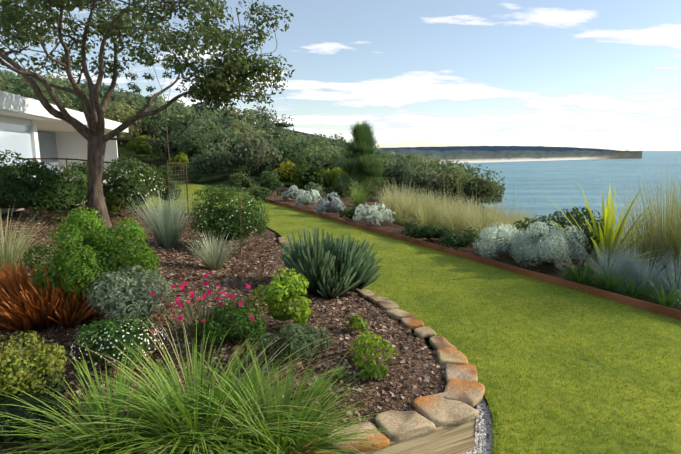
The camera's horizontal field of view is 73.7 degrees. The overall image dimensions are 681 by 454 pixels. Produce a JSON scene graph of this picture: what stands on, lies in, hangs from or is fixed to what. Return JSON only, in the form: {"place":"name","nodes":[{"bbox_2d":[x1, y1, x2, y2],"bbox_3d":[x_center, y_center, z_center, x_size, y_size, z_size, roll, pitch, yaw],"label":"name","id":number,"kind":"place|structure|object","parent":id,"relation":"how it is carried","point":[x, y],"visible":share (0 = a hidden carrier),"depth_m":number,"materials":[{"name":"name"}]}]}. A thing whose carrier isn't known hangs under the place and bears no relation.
{"place":"outdoors","nodes":[
{"label":"outdoors","id":0,"kind":"place"},
{"bbox_2d":[25,158,189,220],"bbox_3d":[-8.889,-1.157,12.815,9.211,1.973,0.763,1,10,6],"label":"terrace railing","id":1,"kind":"object","parent":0,"point":[166,167],"visible":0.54,"depth_m":12.28,"materials":[{"name":"brown metal"}]},
{"bbox_2d":[0,115,680,453],"bbox_3d":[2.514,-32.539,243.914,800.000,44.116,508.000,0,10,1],"label":"terrain","id":2,"kind":"structure","parent":0,"point":[549,269],"depth_m":5.12,"materials":[{"name":"brown soil"}]},
{"bbox_2d":[0,90,134,214],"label":"house","id":3,"kind":"structure","parent":2,"relation":"on","point":[34,115],"depth_m":15.41,"materials":[{"name":"white paint"}]},
{"bbox_2d":[0,122,58,176],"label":"window","id":4,"kind":"structure","parent":3,"relation":"attached to","point":[16,138],"depth_m":13.29,"materials":[{"name":"grey glass"}]},
{"bbox_2d":[0,0,505,256],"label":"trees","id":5,"kind":"object","parent":2,"relation":"on","point":[247,143],"depth_m":37.38,"materials":[{"name":"green plant"}]},
{"bbox_2d":[0,0,621,448],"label":"plant foliage","id":6,"kind":"object","parent":2,"relation":"on","point":[110,262],"visible":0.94,"depth_m":8.94,"materials":[{"name":"green plant"}]},
{"bbox_2d":[0,121,680,453],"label":"grasses","id":7,"kind":"object","parent":2,"relation":"on","point":[202,422],"visible":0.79,"depth_m":4.55,"materials":[{"name":"green plant"}]},
{"bbox_2d":[262,225,493,441],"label":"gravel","id":8,"kind":"structure","parent":2,"relation":"on","point":[428,344],"depth_m":5.46,"materials":[{"name":"grey gravel"}]},
{"bbox_2d":[0,207,446,453],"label":"mulch bark chips","id":9,"kind":"object","parent":8,"relation":"on","point":[328,326],"visible":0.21,"depth_m":5.10,"materials":[{"name":"brown wood"}]},
{"bbox_2d":[262,237,484,453],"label":"edge stones","id":10,"kind":"object","parent":8,"relation":"on","point":[457,400],"visible":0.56,"depth_m":3.78,"materials":[{"name":"beige stone"}]},
{"bbox_2d":[263,199,680,319],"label":"corten edging","id":11,"kind":"object","parent":2,"relation":"on","point":[654,308],"visible":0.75,"depth_m":8.84,"materials":[{"name":"brown metal"}]},
{"bbox_2d":[463,397,492,453],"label":"gravel strip","id":12,"kind":"object","parent":2,"relation":"on","point":[483,442],"depth_m":3.97,"materials":[{"name":"grey gravel"}]},
{"bbox_2d":[0,0,680,150],"label":"sky","id":13,"kind":"structure","parent":0,"point":[598,74],"materials":[{"name":"blue"}]},
{"bbox_2d":[133,181,680,453],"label":"lawn","id":14,"kind":"structure","parent":0,"point":[284,221],"depth_m":5.76,"materials":[{"name":"green plant"}]},
{"bbox_2d":[355,420,474,453],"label":"timber retaining wall","id":15,"kind":"structure","parent":0,"point":[459,439],"depth_m":3.57,"materials":[{"name":"beige wood"}]},
{"bbox_2d":[375,146,641,163],"bbox_3d":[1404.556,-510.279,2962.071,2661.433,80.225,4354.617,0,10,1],"label":"headland","id":16,"kind":"structure","parent":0,"point":[474,154],"depth_m":1431.38,"materials":[{"name":"green plant"}]},
{"bbox_2d":[457,151,680,252],"bbox_3d":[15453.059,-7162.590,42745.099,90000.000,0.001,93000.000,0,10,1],"label":"sea water","id":17,"kind":"structure","parent":0,"point":[550,183],"depth_m":423.95,"materials":[{"name":"blue liquid"}]}
]}

